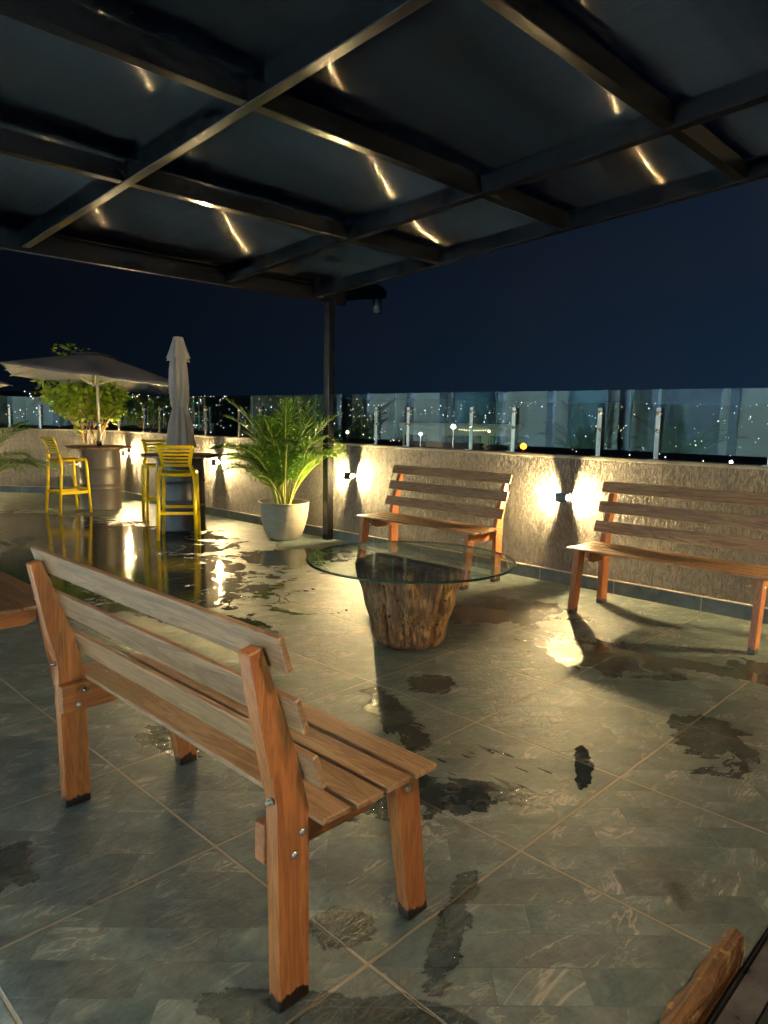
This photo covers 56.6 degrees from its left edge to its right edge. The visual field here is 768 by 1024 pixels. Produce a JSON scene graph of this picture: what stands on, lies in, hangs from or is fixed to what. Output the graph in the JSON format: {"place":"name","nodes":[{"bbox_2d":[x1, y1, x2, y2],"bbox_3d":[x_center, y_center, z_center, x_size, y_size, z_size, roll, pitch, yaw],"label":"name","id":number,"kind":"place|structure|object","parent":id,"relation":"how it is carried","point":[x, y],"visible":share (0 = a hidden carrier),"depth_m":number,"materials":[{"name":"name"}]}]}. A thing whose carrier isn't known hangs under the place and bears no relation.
{"place":"outdoors","nodes":[
{"label":"outdoors","id":0,"kind":"place"},
{"bbox_2d":[0,492,767,1023],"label":"floor","id":1,"kind":"structure","parent":0,"point":[594,806],"depth_m":2.53,"materials":[{"name":"grey tile"}]},
{"bbox_2d":[0,381,12,386],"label":"parasol","id":2,"kind":"object","parent":1,"relation":"on","point":[2,384],"visible":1,"depth_m":11.22,"materials":[{"name":"fabric"}]},
{"bbox_2d":[0,571,54,689],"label":"park bench","id":3,"kind":"object","parent":1,"relation":"on","point":[18,606],"visible":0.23,"depth_m":3.51,"materials":[{"name":"wood"}]},
{"bbox_2d":[0,394,64,474],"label":"potted palm","id":4,"kind":"object","parent":1,"relation":"on","point":[17,461],"visible":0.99,"depth_m":9.33,"materials":[{"name":"plant"}]},
{"bbox_2d":[0,428,105,492],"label":"parapet wall","id":5,"kind":"structure","parent":1,"relation":"on","point":[33,480],"depth_m":12.34,"materials":[{"name":"paint"}]},
{"bbox_2d":[8,397,82,429],"bbox_3d":[-11.212,-1.856,12.693,12.671,0.543,0.094,2,8,4],"label":"glass balustrade","id":6,"kind":"object","parent":5,"relation":"on","point":[9,417],"visible":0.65,"depth_m":12.29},
{"bbox_2d":[39,436,92,514],"bbox_3d":[-4.469,-0.524,9.998,0.446,1.069,0.552,7,10,40],"label":"bar stool","id":7,"kind":"object","parent":1,"relation":"on","point":[60,491],"visible":0.98,"depth_m":9.98,"materials":[{"name":"yellow plastic"}]},
{"bbox_2d":[31,339,132,496],"bbox_3d":[-4.829,-1.484,11.493,1.305,2.567,1.567,8,10,44],"label":"potted shrub","id":8,"kind":"object","parent":1,"relation":"on","point":[68,399],"visible":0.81,"depth_m":11.30,"materials":[{"name":"green plant"}]},
{"bbox_2d":[65,445,131,509],"bbox_3d":[-4.189,-0.518,10.554,0.920,0.919,0.924,8,10,44],"label":"barrel table","id":9,"kind":"object","parent":1,"relation":"on","point":[104,465],"visible":0.95,"depth_m":10.33,"materials":[{"name":"grey paint"}]},
{"bbox_2d":[0,352,168,445],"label":"parasol","id":10,"kind":"object","parent":9,"relation":"on","point":[98,367],"visible":0.98,"depth_m":9.96,"materials":[{"name":"fabric"}]},
{"bbox_2d":[141,439,165,524],"bbox_3d":[-2.903,-0.401,9.276,0.446,1.069,0.552,-2,8,-24],"label":"bar stool","id":11,"kind":"object","parent":1,"relation":"on","point":[144,471],"visible":0.41,"depth_m":9.29,"materials":[{"name":"yellow plastic"}]},
{"bbox_2d":[155,445,200,540],"bbox_3d":[-2.332,-0.234,8.093,0.446,1.069,0.552,0,8,-10],"label":"bar stool","id":12,"kind":"object","parent":1,"relation":"on","point":[164,474],"visible":1,"depth_m":7.93,"materials":[{"name":"yellow plastic"}]},
{"bbox_2d":[140,452,218,531],"bbox_3d":[-2.489,-0.252,8.766,0.920,0.919,0.924,8,10,44],"label":"barrel table","id":13,"kind":"object","parent":1,"relation":"on","point":[179,490],"visible":0.66,"depth_m":8.54,"materials":[{"name":"black paint"}]},
{"bbox_2d":[165,335,196,453],"bbox_3d":[-2.475,-1.410,8.606,0.399,1.418,0.399,8,10,44],"label":"parasol","id":14,"kind":"object","parent":13,"relation":"on","point":[180,431],"visible":0.99,"depth_m":8.55,"materials":[{"name":"fabric"}]},
{"bbox_2d":[26,546,436,1013],"bbox_3d":[-0.538,0.634,2.223,1.405,0.942,0.612,8,10,44],"label":"park bench","id":15,"kind":"object","parent":1,"relation":"on","point":[305,770],"visible":1,"depth_m":1.92,"materials":[{"name":"brown wood"}]},
{"bbox_2d":[209,395,346,540],"bbox_3d":[-1.153,-0.517,8.149,1.632,1.652,1.730,-2,8,-24],"label":"potted palm","id":16,"kind":"object","parent":1,"relation":"on","point":[281,459],"visible":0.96,"depth_m":7.95,"materials":[{"name":"plant"}]},
{"bbox_2d":[0,0,767,539],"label":"pergola","id":17,"kind":"object","parent":1,"relation":"on","point":[312,150],"visible":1,"depth_m":3.97,"materials":[{"name":"black paint"}]},
{"bbox_2d":[305,541,516,649],"bbox_3d":[0.162,0.553,4.504,1.310,0.530,1.310,8,10,44],"label":"stump table","id":18,"kind":"object","parent":1,"relation":"on","point":[410,589],"visible":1,"depth_m":4.30,"materials":[{"name":"glass"},{"name":"wood"},{"name":"bark"}]},
{"bbox_2d":[356,465,512,589],"bbox_3d":[0.410,0.089,6.482,1.405,0.942,0.612,8,10,44],"label":"park bench","id":19,"kind":"object","parent":1,"relation":"on","point":[392,518],"visible":0.98,"depth_m":6.46,"materials":[{"name":"wood"}]},
{"bbox_2d":[105,430,767,623],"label":"parapet wall","id":20,"kind":"structure","parent":1,"relation":"on","point":[542,529],"depth_m":6.30,"materials":[{"name":"paint"}]},
{"bbox_2d":[122,451,129,455],"bbox_3d":[-4.204,-0.959,11.625,0.108,0.076,0.088,8,10,44],"label":"wall lamp","id":21,"kind":"object","parent":20,"relation":"attached to","point":[125,453],"visible":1,"depth_m":11.59,"materials":[{"name":"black paint"}]},
{"bbox_2d":[212,459,220,464],"bbox_3d":[-2.293,-0.681,9.772,0.108,0.076,0.088,8,10,44],"label":"wall lamp","id":22,"kind":"object","parent":20,"relation":"attached to","point":[216,462],"visible":1,"depth_m":9.75,"materials":[{"name":"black paint"}]},
{"bbox_2d":[344,472,355,479],"bbox_3d":[-0.374,-0.402,7.912,0.108,0.076,0.088,8,10,44],"label":"wall lamp","id":23,"kind":"object","parent":20,"relation":"attached to","point":[350,475],"visible":1,"depth_m":7.89,"materials":[{"name":"black metal"}]},
{"bbox_2d":[116,388,767,465],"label":"glass balustrade","id":24,"kind":"object","parent":20,"relation":"on","point":[599,432],"visible":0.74,"depth_m":6.75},
{"bbox_2d":[555,492,570,502],"bbox_3d":[1.527,-0.125,6.069,0.108,0.076,0.088,8,10,44],"label":"wall lamp","id":25,"kind":"object","parent":20,"relation":"attached to","point":[564,497],"visible":1,"depth_m":6.04,"materials":[{"name":"black metal"}]},
{"bbox_2d":[566,481,767,654],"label":"park bench","id":26,"kind":"object","parent":1,"relation":"on","point":[603,551],"visible":1,"depth_m":5.04,"materials":[{"name":"wood"}]},
{"bbox_2d":[660,927,743,1023],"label":"timber board","id":27,"kind":"object","parent":1,"relation":"on","point":[697,998],"visible":0.97,"depth_m":1.69,"materials":[{"name":"brown wood"}]},
{"bbox_2d":[705,927,767,1023],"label":"steel channel","id":28,"kind":"object","parent":1,"relation":"on","point":[744,1000],"depth_m":1.71,"materials":[{"name":"black metal"}]},
{"bbox_2d":[0,391,767,464],"bbox_3d":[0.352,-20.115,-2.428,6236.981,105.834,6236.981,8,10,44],"label":"terrain","id":29,"kind":"structure","parent":0,"point":[550,427],"depth_m":1047.93,"materials":[{"name":"black"}]},
{"bbox_2d":[6,391,758,461],"bbox_3d":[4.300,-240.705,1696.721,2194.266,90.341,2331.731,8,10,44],"label":"city lights","id":30,"kind":"object","parent":29,"relation":"on","point":[385,410],"visible":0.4,"depth_m":1087.88},
{"bbox_2d":[399,422,522,450],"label":"hall building","id":31,"kind":"structure","parent":29,"relation":"on","point":[438,435],"depth_m":168.02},
{"bbox_2d":[405,434,425,446],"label":"window","id":32,"kind":"structure","parent":31,"relation":"in","point":[414,439],"depth_m":169.07,"materials":[{"name":"glass"}]},
{"bbox_2d":[442,435,480,448],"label":"window","id":33,"kind":"structure","parent":31,"relation":"in","point":[459,441],"depth_m":168.09,"materials":[{"name":"glass"}]},
{"bbox_2d":[489,436,506,449],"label":"window","id":34,"kind":"structure","parent":31,"relation":"in","point":[503,439],"depth_m":167.14,"materials":[{"name":"teal glass"}]},
{"bbox_2d":[479,439,542,452],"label":"tree","id":35,"kind":"object","parent":29,"relation":"on","point":[503,448],"visible":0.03,"depth_m":54.05,"materials":[{"name":"green plant"}]},
{"bbox_2d":[520,443,526,451],"bbox_3d":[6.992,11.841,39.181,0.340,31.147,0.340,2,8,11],"label":"street lamp","id":36,"kind":"object","parent":29,"relation":"on","point":[523,446],"visible":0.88,"depth_m":37.07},
{"bbox_2d":[0,154,767,405],"label":"sky","id":37,"kind":"structure","parent":0,"point":[672,299],"materials":[{"name":"blue"}]}
]}

